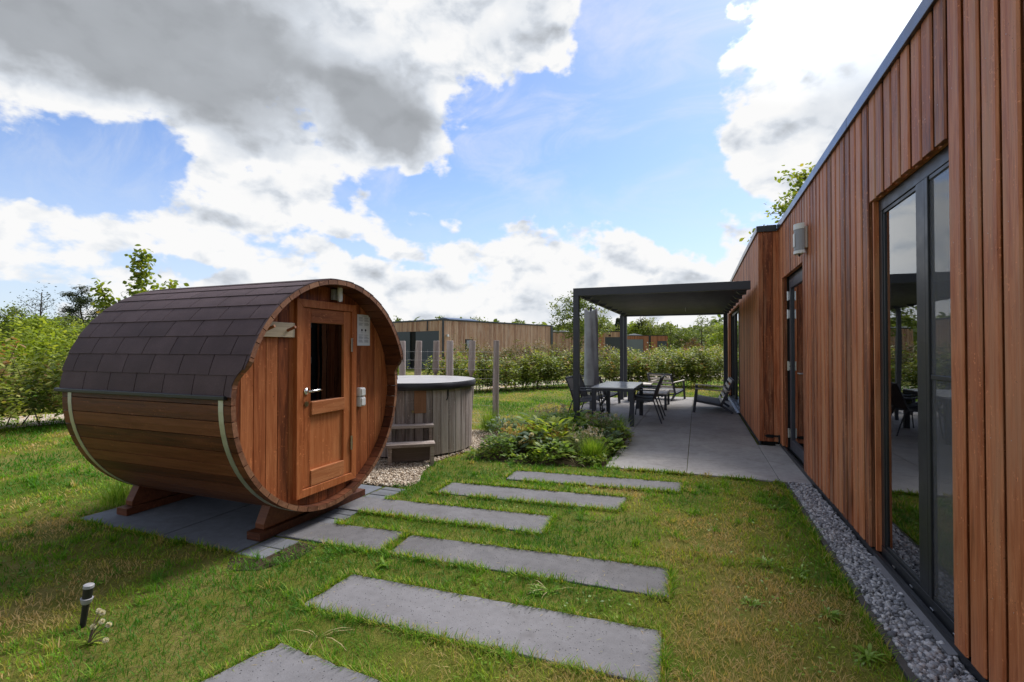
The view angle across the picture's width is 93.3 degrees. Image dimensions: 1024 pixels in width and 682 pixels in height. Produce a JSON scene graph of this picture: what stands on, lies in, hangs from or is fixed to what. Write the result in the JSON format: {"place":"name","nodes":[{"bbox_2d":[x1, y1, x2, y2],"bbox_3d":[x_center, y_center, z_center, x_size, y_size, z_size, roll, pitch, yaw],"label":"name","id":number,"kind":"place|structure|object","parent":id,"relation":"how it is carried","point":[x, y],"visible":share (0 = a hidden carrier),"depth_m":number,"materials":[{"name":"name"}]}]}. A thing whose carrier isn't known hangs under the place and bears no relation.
{"place":"outdoors","nodes":[
{"label":"outdoors","id":0,"kind":"place"},
{"bbox_2d":[80,484,381,552],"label":"paving","id":1,"kind":"structure","parent":0,"point":[229,524],"depth_m":3.92,"materials":[{"name":"grey concrete"}]},
{"bbox_2d":[54,278,403,541],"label":"barrel sauna","id":2,"kind":"structure","parent":1,"relation":"on","point":[274,400],"depth_m":3.64,"materials":[{"name":"brown wood"}]},
{"bbox_2d":[302,307,352,488],"bbox_3d":[-1.522,0.446,4.013,0.108,1.409,0.573,0,-1,21],"label":"door","id":3,"kind":"structure","parent":2,"relation":"in","point":[327,340],"depth_m":4.01,"materials":[{"name":"brown wood"}]},
{"bbox_2d":[331,288,342,301],"bbox_3d":[-1.473,-0.391,4.089,0.091,0.123,0.070,0,-1,21],"label":"sauna lamp","id":4,"kind":"object","parent":2,"relation":"attached to","point":[337,294],"visible":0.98,"depth_m":4.07,"materials":[{"name":"white glass"}]},
{"bbox_2d":[357,314,369,345],"bbox_3d":[-1.372,-0.100,4.472,0.003,0.285,0.180,0,-1,21],"label":"notice sheet","id":5,"kind":"object","parent":2,"relation":"attached to","point":[363,330],"visible":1,"depth_m":4.47,"materials":[{"name":"paper"}]},
{"bbox_2d":[227,542,315,570],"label":"bare soil","id":6,"kind":"structure","parent":0,"point":[301,547],"depth_m":3.23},
{"bbox_2d":[0,373,723,428],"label":"path","id":7,"kind":"structure","parent":0,"point":[41,419],"depth_m":9.54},
{"bbox_2d":[0,354,919,681],"bbox_3d":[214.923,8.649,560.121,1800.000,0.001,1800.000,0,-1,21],"label":"lawn","id":8,"kind":"structure","parent":0,"point":[376,636],"depth_m":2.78,"materials":[{"name":"green plant"}]},
{"bbox_2d":[0,301,58,376],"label":"tree","id":9,"kind":"object","parent":8,"relation":"on","point":[14,311],"visible":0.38,"depth_m":21.91,"materials":[{"name":"green plant"}]},
{"bbox_2d":[0,318,81,425],"bbox_3d":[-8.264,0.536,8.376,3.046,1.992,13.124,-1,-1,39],"label":"hedge","id":10,"kind":"object","parent":8,"relation":"on","point":[23,391],"visible":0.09,"depth_m":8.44,"materials":[{"name":"green plant"}]},
{"bbox_2d":[10,281,73,335],"bbox_3d":[-39.191,-1.514,39.709,5.773,6.901,4.744,0,-1,21],"label":"tree","id":11,"kind":"object","parent":8,"relation":"on","point":[41,305],"visible":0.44,"depth_m":39.99,"materials":[{"name":"green plant"}]},
{"bbox_2d":[0,313,84,363],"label":"tree","id":12,"kind":"object","parent":8,"relation":"on","point":[33,327],"visible":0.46,"depth_m":19.87,"materials":[{"name":"green plant"}]},
{"bbox_2d":[23,313,91,351],"bbox_3d":[-31.185,-0.077,33.873,4.976,3.866,4.575,0,-1,-20],"label":"tree","id":13,"kind":"object","parent":8,"relation":"on","point":[64,324],"visible":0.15,"depth_m":33.83,"materials":[{"name":"green plant"}]},
{"bbox_2d":[58,315,95,347],"bbox_3d":[-25.843,0.109,29.915,3.649,3.389,4.252,0,-1,21],"label":"tree","id":14,"kind":"object","parent":8,"relation":"on","point":[80,331],"visible":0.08,"depth_m":29.11,"materials":[{"name":"green plant"}]},
{"bbox_2d":[55,284,105,324],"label":"pine tree","id":15,"kind":"object","parent":8,"relation":"on","point":[80,302],"visible":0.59,"depth_m":41.65,"materials":[{"name":"green plant"}]},
{"bbox_2d":[80,583,94,627],"bbox_3d":[-2.153,1.347,2.448,0.060,0.234,0.053,0,-1,21],"label":"garden light","id":16,"kind":"object","parent":8,"relation":"on","point":[86,598],"visible":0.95,"depth_m":2.44,"materials":[{"name":"black metal"}]},
{"bbox_2d":[70,608,111,645],"bbox_3d":[-1.963,1.377,2.290,0.225,0.154,0.124,0,-1,21],"label":"dandelion","id":17,"kind":"object","parent":8,"relation":"on","point":[102,621],"visible":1,"depth_m":2.30,"materials":[{"name":"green plant"}]},
{"bbox_2d":[89,478,132,509],"bbox_3d":[-3.515,1.328,4.281,0.522,0.283,0.608,0,-1,12],"label":"grass tuft","id":18,"kind":"object","parent":8,"relation":"on","point":[117,496],"visible":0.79,"depth_m":4.26,"materials":[{"name":"green plant"}]},
{"bbox_2d":[88,244,188,313],"bbox_3d":[-7.254,-0.168,9.396,1.304,3.406,1.178,0,-1,21],"label":"maple sapling","id":19,"kind":"object","parent":8,"relation":"on","point":[140,275],"visible":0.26,"depth_m":9.34,"materials":[{"name":"green plant"}]},
{"bbox_2d":[202,643,379,681],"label":"stepping slab","id":20,"kind":"structure","parent":8,"relation":"on","point":[273,665],"depth_m":2.09,"materials":[{"name":"concrete"}]},
{"bbox_2d":[238,487,403,558],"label":"slabs","id":21,"kind":"object","parent":8,"relation":"on","point":[276,543],"visible":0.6,"depth_m":3.88,"materials":[{"name":"grey concrete"}]},
{"bbox_2d":[289,627,352,653],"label":"dry stalks","id":22,"kind":"object","parent":8,"relation":"on","point":[326,637],"visible":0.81,"depth_m":2.35,"materials":[{"name":"plant"}]},
{"bbox_2d":[277,520,402,552],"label":"stepping slab","id":23,"kind":"structure","parent":8,"relation":"on","point":[311,530],"depth_m":3.62,"materials":[{"name":"concrete"}]},
{"bbox_2d":[0,315,722,352],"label":"wood","id":24,"kind":"object","parent":8,"relation":"on","point":[671,325],"depth_m":124.97,"materials":[{"name":"green plant"}]},
{"bbox_2d":[374,555,393,569],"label":"lawn weed","id":25,"kind":"object","parent":8,"relation":"on","point":[381,565],"visible":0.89,"depth_m":3.13,"materials":[{"name":"green plant"}]},
{"bbox_2d":[399,341,405,374],"bbox_3d":[-2.014,0.772,8.818,0.150,1.547,0.124,0,-1,21],"label":"fence post","id":26,"kind":"object","parent":8,"relation":"on","point":[402,368],"visible":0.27,"depth_m":8.78,"materials":[{"name":"grey wood"}]},
{"bbox_2d":[414,341,421,374],"bbox_3d":[-1.695,0.769,8.695,0.156,1.548,0.128,0,-1,21],"label":"fence post","id":27,"kind":"object","parent":8,"relation":"on","point":[418,353],"visible":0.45,"depth_m":8.65,"materials":[{"name":"grey wood"}]},
{"bbox_2d":[0,457,858,679],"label":"clover","id":28,"kind":"object","parent":8,"relation":"on","point":[51,654],"visible":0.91,"depth_m":2.80,"materials":[{"name":"green plant"}]},
{"bbox_2d":[432,341,438,374],"bbox_3d":[-1.380,0.769,8.607,0.184,1.548,0.124,0,-1,21],"label":"fence post","id":29,"kind":"object","parent":8,"relation":"on","point":[436,349],"visible":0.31,"depth_m":8.56,"materials":[{"name":"grey wood"}]},
{"bbox_2d":[362,429,513,486],"bbox_3d":[-1.747,1.497,6.874,3.000,0.001,3.380,0,-1,21],"label":"pebble bed","id":30,"kind":"object","parent":8,"relation":"on","point":[403,469],"visible":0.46,"depth_m":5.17,"materials":[{"name":"beige gravel"}]},
{"bbox_2d":[386,423,434,466],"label":"tub steps","id":31,"kind":"structure","parent":30,"relation":"on","point":[414,450],"depth_m":5.81,"materials":[{"name":"grey wood"}]},
{"bbox_2d":[380,375,475,457],"bbox_3d":[-1.424,1.001,6.857,1.824,0.975,1.824,0,-1,21],"label":"hot tub","id":32,"kind":"object","parent":30,"relation":"on","point":[442,404],"visible":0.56,"depth_m":6.18,"materials":[{"name":"grey wood"}]},
{"bbox_2d":[484,414,518,435],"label":"garden plant","id":33,"kind":"object","parent":30,"relation":"on","point":[496,421],"visible":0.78,"depth_m":7.56,"materials":[{"name":"green plant"}]},
{"bbox_2d":[204,471,675,681],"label":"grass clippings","id":34,"kind":"object","parent":8,"relation":"on","point":[493,599],"depth_m":2.68,"materials":[{"name":"green plant"}]},
{"bbox_2d":[337,497,551,533],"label":"stepping slab","id":35,"kind":"structure","parent":8,"relation":"on","point":[511,519],"depth_m":4.10,"materials":[{"name":"concrete"}]},
{"bbox_2d":[446,341,452,375],"bbox_3d":[-1.088,0.766,8.463,0.134,1.546,0.132,0,-1,21],"label":"fence post","id":36,"kind":"object","parent":8,"relation":"on","point":[449,369],"visible":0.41,"depth_m":8.42,"materials":[{"name":"grey wood"}]},
{"bbox_2d":[468,340,475,410],"bbox_3d":[-0.722,0.766,8.322,0.201,1.550,0.127,0,-1,21],"label":"fence post","id":37,"kind":"object","parent":8,"relation":"on","point":[471,358],"visible":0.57,"depth_m":8.27,"materials":[{"name":"grey wood"}]},
{"bbox_2d":[393,317,552,369],"bbox_3d":[-3.924,0.157,36.938,9.220,3.440,11.674,-1,-1,40],"label":"chalet","id":38,"kind":"object","parent":8,"relation":"on","point":[442,331],"visible":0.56,"depth_m":31.87,"materials":[{"name":"wood"}]},
{"bbox_2d":[305,574,661,681],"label":"stepping slab","id":39,"kind":"structure","parent":8,"relation":"on","point":[569,635],"depth_m":2.45,"materials":[{"name":"concrete"}]},
{"bbox_2d":[473,405,504,431],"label":"grass tuft","id":40,"kind":"object","parent":8,"relation":"on","point":[483,422],"visible":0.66,"depth_m":7.95,"materials":[{"name":"green plant"}]},
{"bbox_2d":[493,340,498,429],"bbox_3d":[-0.270,0.763,8.127,0.114,1.546,0.108,0,-1,21],"label":"fence post","id":41,"kind":"object","parent":8,"relation":"on","point":[496,373],"visible":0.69,"depth_m":8.09,"materials":[{"name":"grey wood"}]},
{"bbox_2d":[415,350,488,422],"bbox_3d":[-1.190,0.789,8.434,1.930,1.280,0.011,0,-1,21],"label":"wire netting","id":42,"kind":"object","parent":41,"relation":"attached to","point":[484,396],"visible":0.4,"depth_m":8.36,"materials":[{"name":"metal"}]},
{"bbox_2d":[397,335,619,392],"bbox_3d":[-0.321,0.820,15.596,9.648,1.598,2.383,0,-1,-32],"label":"hedge","id":43,"kind":"object","parent":8,"relation":"on","point":[537,370],"visible":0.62,"depth_m":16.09,"materials":[{"name":"green plant"}]},
{"bbox_2d":[390,535,668,598],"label":"stepping slab","id":44,"kind":"structure","parent":8,"relation":"on","point":[627,577],"depth_m":3.12,"materials":[{"name":"concrete"}]},
{"bbox_2d":[438,482,625,510],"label":"stepping slab","id":45,"kind":"structure","parent":8,"relation":"on","point":[577,498],"depth_m":4.61,"materials":[{"name":"concrete"}]},
{"bbox_2d":[527,583,561,595],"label":"lawn weed","id":46,"kind":"object","parent":8,"relation":"on","point":[537,587],"visible":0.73,"depth_m":2.78,"materials":[{"name":"green plant"}]},
{"bbox_2d":[546,291,612,346],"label":"oak tree","id":47,"kind":"object","parent":8,"relation":"on","point":[584,304],"visible":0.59,"depth_m":43.46,"materials":[{"name":"green plant"}]},
{"bbox_2d":[553,330,619,359],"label":"chalet","id":48,"kind":"object","parent":8,"relation":"on","point":[612,339],"visible":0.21,"depth_m":52.86,"materials":[{"name":"wood"}]},
{"bbox_2d":[506,470,681,492],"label":"stepping slab","id":49,"kind":"structure","parent":8,"relation":"on","point":[568,478],"depth_m":5.11,"materials":[{"name":"concrete"}]},
{"bbox_2d":[580,315,619,330],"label":"tree","id":50,"kind":"object","parent":8,"relation":"on","point":[604,326],"visible":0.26,"depth_m":59.66,"materials":[{"name":"green plant"}]},
{"bbox_2d":[627,319,645,334],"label":"tree","id":51,"kind":"object","parent":8,"relation":"on","point":[631,329],"visible":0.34,"depth_m":99.21,"materials":[{"name":"green plant"}]},
{"bbox_2d":[630,317,655,333],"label":"tree","id":52,"kind":"object","parent":8,"relation":"on","point":[638,324],"visible":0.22,"depth_m":99.56,"materials":[{"name":"green plant"}]},
{"bbox_2d":[627,334,667,356],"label":"chalet","id":53,"kind":"object","parent":8,"relation":"on","point":[637,341],"visible":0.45,"depth_m":70.19,"materials":[{"name":"wood"}]},
{"bbox_2d":[633,317,669,348],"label":"tree","id":54,"kind":"object","parent":8,"relation":"on","point":[651,329],"visible":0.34,"depth_m":98.58,"materials":[{"name":"green plant"}]},
{"bbox_2d":[598,341,723,387],"bbox_3d":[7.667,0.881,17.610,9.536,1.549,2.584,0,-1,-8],"label":"hedge","id":55,"kind":"object","parent":8,"relation":"on","point":[695,368],"visible":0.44,"depth_m":17.09,"materials":[{"name":"green plant"}]},
{"bbox_2d":[651,322,680,350],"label":"tree","id":56,"kind":"object","parent":8,"relation":"on","point":[664,328],"visible":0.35,"depth_m":99.14,"materials":[{"name":"green plant"}]},
{"bbox_2d":[663,327,705,350],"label":"tree","id":57,"kind":"object","parent":8,"relation":"on","point":[681,336],"visible":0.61,"depth_m":99.03,"materials":[{"name":"green plant"}]},
{"bbox_2d":[681,337,705,352],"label":"bush","id":58,"kind":"object","parent":8,"relation":"on","point":[691,343],"visible":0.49,"depth_m":63.88,"materials":[{"name":"green plant"}]},
{"bbox_2d":[681,325,720,349],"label":"tree","id":59,"kind":"object","parent":8,"relation":"on","point":[706,331],"visible":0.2,"depth_m":100.12,"materials":[{"name":"green plant"}]},
{"bbox_2d":[686,315,717,348],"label":"tree","id":60,"kind":"object","parent":8,"relation":"on","point":[700,332],"visible":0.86,"depth_m":57.85,"materials":[{"name":"green plant"}]},
{"bbox_2d":[706,321,722,350],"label":"tree","id":61,"kind":"object","parent":8,"relation":"on","point":[718,334],"visible":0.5,"depth_m":40.02,"materials":[{"name":"green plant"}]},
{"bbox_2d":[740,595,766,609],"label":"lawn weed","id":62,"kind":"object","parent":8,"relation":"on","point":[751,600],"visible":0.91,"depth_m":2.65,"materials":[{"name":"green plant"}]},
{"bbox_2d":[749,555,779,569],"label":"lawn weed","id":63,"kind":"object","parent":8,"relation":"on","point":[763,559],"visible":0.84,"depth_m":3.13,"materials":[{"name":"green plant"}]},
{"bbox_2d":[739,162,815,241],"bbox_3d":[9.420,-2.145,15.502,4.134,7.566,4.460,0,-1,21],"label":"maple tree","id":64,"kind":"object","parent":8,"relation":"on","point":[801,177],"visible":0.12,"depth_m":15.77,"materials":[{"name":"green plant"}]},
{"bbox_2d":[786,563,810,580],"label":"lawn weed","id":65,"kind":"object","parent":8,"relation":"on","point":[802,576],"visible":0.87,"depth_m":3.02,"materials":[{"name":"green plant"}]},
{"bbox_2d":[818,605,845,622],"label":"lawn weed","id":66,"kind":"object","parent":8,"relation":"on","point":[834,613],"visible":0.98,"depth_m":2.53,"materials":[{"name":"green plant"}]},
{"bbox_2d":[785,483,918,681],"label":"edging board","id":67,"kind":"object","parent":8,"relation":"on","point":[903,666],"visible":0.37,"depth_m":2.54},
{"bbox_2d":[850,643,888,666],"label":"lawn weed","id":68,"kind":"object","parent":8,"relation":"on","point":[868,655],"visible":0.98,"depth_m":2.19,"materials":[{"name":"green plant"}]},
{"bbox_2d":[728,0,1023,681],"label":"wooden house","id":69,"kind":"structure","parent":8,"relation":"on","point":[876,353],"depth_m":2.57,"materials":[{"name":"wood"}]},
{"bbox_2d":[728,305,739,413],"bbox_3d":[5.487,0.392,11.868,0.200,2.362,3.648,0,-1,21],"label":"window","id":70,"kind":"structure","parent":69,"relation":"in","point":[735,396],"depth_m":12.41,"materials":[{"name":"glass"}]},
{"bbox_2d":[784,265,803,466],"bbox_3d":[3.510,0.311,5.922,0.161,2.392,1.308,0,-1,21],"label":"door","id":71,"kind":"structure","parent":69,"relation":"in","point":[794,295],"depth_m":6.12,"materials":[{"name":"metal"}]},
{"bbox_2d":[793,222,807,256],"bbox_3d":[3.047,-1.064,5.122,0.124,0.340,0.175,0,-1,21],"label":"wall lamp","id":72,"kind":"object","parent":69,"relation":"attached to","point":[800,239],"visible":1,"depth_m":5.06,"materials":[{"name":"grey plastic"}]},
{"bbox_2d":[868,141,957,656],"bbox_3d":[2.230,0.254,2.686,0.138,2.422,1.148,0,-1,21],"label":"window","id":73,"kind":"structure","parent":69,"relation":"in","point":[912,302],"depth_m":2.71,"materials":[{"name":"metal"}]},
{"bbox_2d":[0,0,921,327],"label":"sky","id":74,"kind":"structure","parent":0,"point":[499,160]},
{"bbox_2d":[468,423,626,466],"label":"bed soil","id":75,"kind":"structure","parent":0,"point":[561,461],"depth_m":6.07,"materials":[{"name":"brown soil"}]},
{"bbox_2d":[479,430,517,455],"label":"dwarf shrub","id":76,"kind":"object","parent":75,"relation":"on","point":[490,439],"visible":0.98,"depth_m":6.24,"materials":[{"name":"green plant"}]},
{"bbox_2d":[499,420,534,449],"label":"garden plant","id":77,"kind":"object","parent":75,"relation":"on","point":[509,429],"visible":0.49,"depth_m":6.73,"materials":[{"name":"green plant"}]},
{"bbox_2d":[510,430,563,452],"bbox_3d":[0.328,1.332,6.423,0.724,0.337,0.696,0,-1,21],"label":"garden plant","id":78,"kind":"object","parent":75,"relation":"on","point":[526,437],"visible":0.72,"depth_m":6.32,"materials":[{"name":"green plant"}]},
{"bbox_2d":[509,412,567,436],"bbox_3d":[0.478,1.306,7.433,1.028,0.415,0.956,-1,-1,40],"label":"hellebore","id":79,"kind":"object","parent":75,"relation":"on","point":[532,418],"visible":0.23,"depth_m":7.45,"materials":[{"name":"green plant"}]},
{"bbox_2d":[466,414,629,464],"bbox_3d":[0.790,1.441,7.513,1.981,0.189,3.714,0,-1,21],"label":"ground cover","id":80,"kind":"object","parent":75,"relation":"on","point":[534,458],"visible":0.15,"depth_m":6.04,"materials":[{"name":"green plant"}]},
{"bbox_2d":[529,402,571,421],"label":"feathery plant","id":81,"kind":"object","parent":75,"relation":"on","point":[547,411],"visible":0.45,"depth_m":8.05,"materials":[{"name":"green plant"}]},
{"bbox_2d":[524,437,577,461],"bbox_3d":[0.499,1.361,6.051,0.697,0.271,0.706,0,-1,21],"label":"garden plant","id":82,"kind":"object","parent":75,"relation":"on","point":[564,444],"visible":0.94,"depth_m":6.03,"materials":[{"name":"green plant"}]},
{"bbox_2d":[525,415,580,449],"bbox_3d":[0.559,1.265,6.684,0.986,0.477,0.910,0,-1,21],"label":"hellebore","id":83,"kind":"object","parent":75,"relation":"on","point":[559,431],"visible":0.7,"depth_m":6.66,"materials":[{"name":"green plant"}]},
{"bbox_2d":[542,408,610,438],"bbox_3d":[0.911,1.279,7.413,1.262,0.487,1.400,0,-1,21],"label":"hellebore","id":84,"kind":"object","parent":75,"relation":"on","point":[581,420],"visible":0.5,"depth_m":7.21,"materials":[{"name":"green plant"}]},
{"bbox_2d":[562,424,605,453],"bbox_3d":[0.940,1.315,6.423,0.647,0.372,0.660,0,-1,21],"label":"feathery plant","id":85,"kind":"object","parent":75,"relation":"on","point":[588,432],"visible":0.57,"depth_m":6.41,"materials":[{"name":"green plant"}]},
{"bbox_2d":[573,430,611,464],"bbox_3d":[1.003,1.324,6.002,0.690,0.408,0.670,0,-1,-9],"label":"grass tuft","id":86,"kind":"object","parent":75,"relation":"on","point":[590,448],"visible":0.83,"depth_m":5.96,"materials":[{"name":"green plant"}]},
{"bbox_2d":[582,411,620,436],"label":"feathery plant","id":87,"kind":"object","parent":75,"relation":"on","point":[604,424],"visible":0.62,"depth_m":7.20,"materials":[{"name":"green plant"}]},
{"bbox_2d":[587,427,624,446],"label":"garden plant","id":88,"kind":"object","parent":75,"relation":"on","point":[617,433],"visible":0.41,"depth_m":6.74,"materials":[{"name":"green plant"}]},
{"bbox_2d":[596,434,627,453],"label":"garden plant","id":89,"kind":"object","parent":75,"relation":"on","point":[619,446],"visible":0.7,"depth_m":6.37,"materials":[{"name":"green plant"}]},
{"bbox_2d":[597,411,638,440],"bbox_3d":[1.635,1.300,7.520,0.866,0.486,0.898,0,-1,-24],"label":"grass tuft","id":90,"kind":"object","parent":75,"relation":"on","point":[616,421],"visible":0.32,"depth_m":7.51,"materials":[{"name":"green plant"}]},
{"bbox_2d":[609,422,633,440],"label":"garden plant","id":91,"kind":"object","parent":75,"relation":"on","point":[626,434],"visible":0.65,"depth_m":6.97,"materials":[{"name":"green plant"}]},
{"bbox_2d":[580,396,811,484],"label":"terrace","id":92,"kind":"structure","parent":0,"point":[722,442],"depth_m":6.88,"materials":[{"name":"concrete"}]},
{"bbox_2d":[565,376,601,416],"bbox_3d":[1.354,1.099,9.139,0.614,0.847,0.549,0,-1,21],"label":"dining chair","id":93,"kind":"object","parent":92,"relation":"on","point":[569,380],"visible":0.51,"depth_m":9.12,"materials":[{"name":"metal"}]},
{"bbox_2d":[580,306,604,412],"bbox_3d":[1.734,0.358,10.684,0.540,2.380,0.560,0,-1,21],"label":"parasol","id":94,"kind":"object","parent":92,"relation":"on","point":[591,372],"visible":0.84,"depth_m":10.58,"materials":[{"name":"grey fabric"}]},
{"bbox_2d":[580,374,608,416],"bbox_3d":[1.584,1.106,9.683,0.614,0.847,0.549,0,-1,21],"label":"dining chair","id":95,"kind":"object","parent":92,"relation":"on","point":[583,393],"visible":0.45,"depth_m":9.80,"materials":[{"name":"metal"}]},
{"bbox_2d":[580,375,620,405],"bbox_3d":[2.173,1.206,12.075,0.833,0.718,0.715,1,-1,-41],"label":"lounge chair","id":96,"kind":"object","parent":92,"relation":"on","point":[612,394],"visible":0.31,"depth_m":11.94,"materials":[{"name":"black metal"}]},
{"bbox_2d":[592,381,642,426],"bbox_3d":[2.076,1.181,9.375,0.750,0.680,1.580,0,-1,21],"label":"dining table","id":97,"kind":"object","parent":92,"relation":"on","point":[609,386],"visible":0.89,"depth_m":8.77,"materials":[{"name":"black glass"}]},
{"bbox_2d":[628,376,663,423],"bbox_3d":[2.555,1.100,9.203,0.614,0.847,0.549,0,-1,21],"label":"dining chair","id":98,"kind":"object","parent":92,"relation":"on","point":[640,399],"visible":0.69,"depth_m":9.06,"materials":[{"name":"metal"}]},
{"bbox_2d":[634,375,665,415],"bbox_3d":[2.745,1.106,9.697,0.614,0.847,0.549,0,-1,21],"label":"dining chair","id":99,"kind":"object","parent":92,"relation":"on","point":[646,396],"visible":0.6,"depth_m":9.84,"materials":[{"name":"metal"}]},
{"bbox_2d":[637,389,669,409],"bbox_3d":[3.354,1.364,11.442,0.654,0.367,1.200,0,-1,21],"label":"coffee table","id":100,"kind":"object","parent":92,"relation":"on","point":[665,393],"visible":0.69,"depth_m":11.04,"materials":[{"name":"silver metal"}]},
{"bbox_2d":[573,281,750,425],"bbox_3d":[3.355,0.340,10.434,2.716,2.390,6.012,0,-1,21],"label":"pergola","id":101,"kind":"object","parent":92,"relation":"on","point":[706,298],"visible":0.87,"depth_m":8.80,"materials":[{"name":"metal"}]},
{"bbox_2d":[647,373,685,400],"bbox_3d":[4.174,1.219,13.075,0.715,0.718,0.833,-1,-1,45],"label":"lounge chair","id":102,"kind":"object","parent":92,"relation":"on","point":[674,390],"visible":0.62,"depth_m":12.89,"materials":[{"name":"metal"}]},
{"bbox_2d":[693,377,734,413],"bbox_3d":[4.509,1.191,10.873,0.833,0.718,1.315,0,-1,21],"label":"lounge chair","id":103,"kind":"object","parent":92,"relation":"on","point":[718,401],"visible":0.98,"depth_m":10.39,"materials":[{"name":"metal"}]},
{"label":"gravel bed","id":104,"kind":"structure","parent":0,"visible":0},
{"bbox_2d":[788,482,977,681],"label":"gravel","id":105,"kind":"structure","parent":104,"relation":"on","point":[921,651],"depth_m":2.64,"materials":[{"name":"grey gravel"}]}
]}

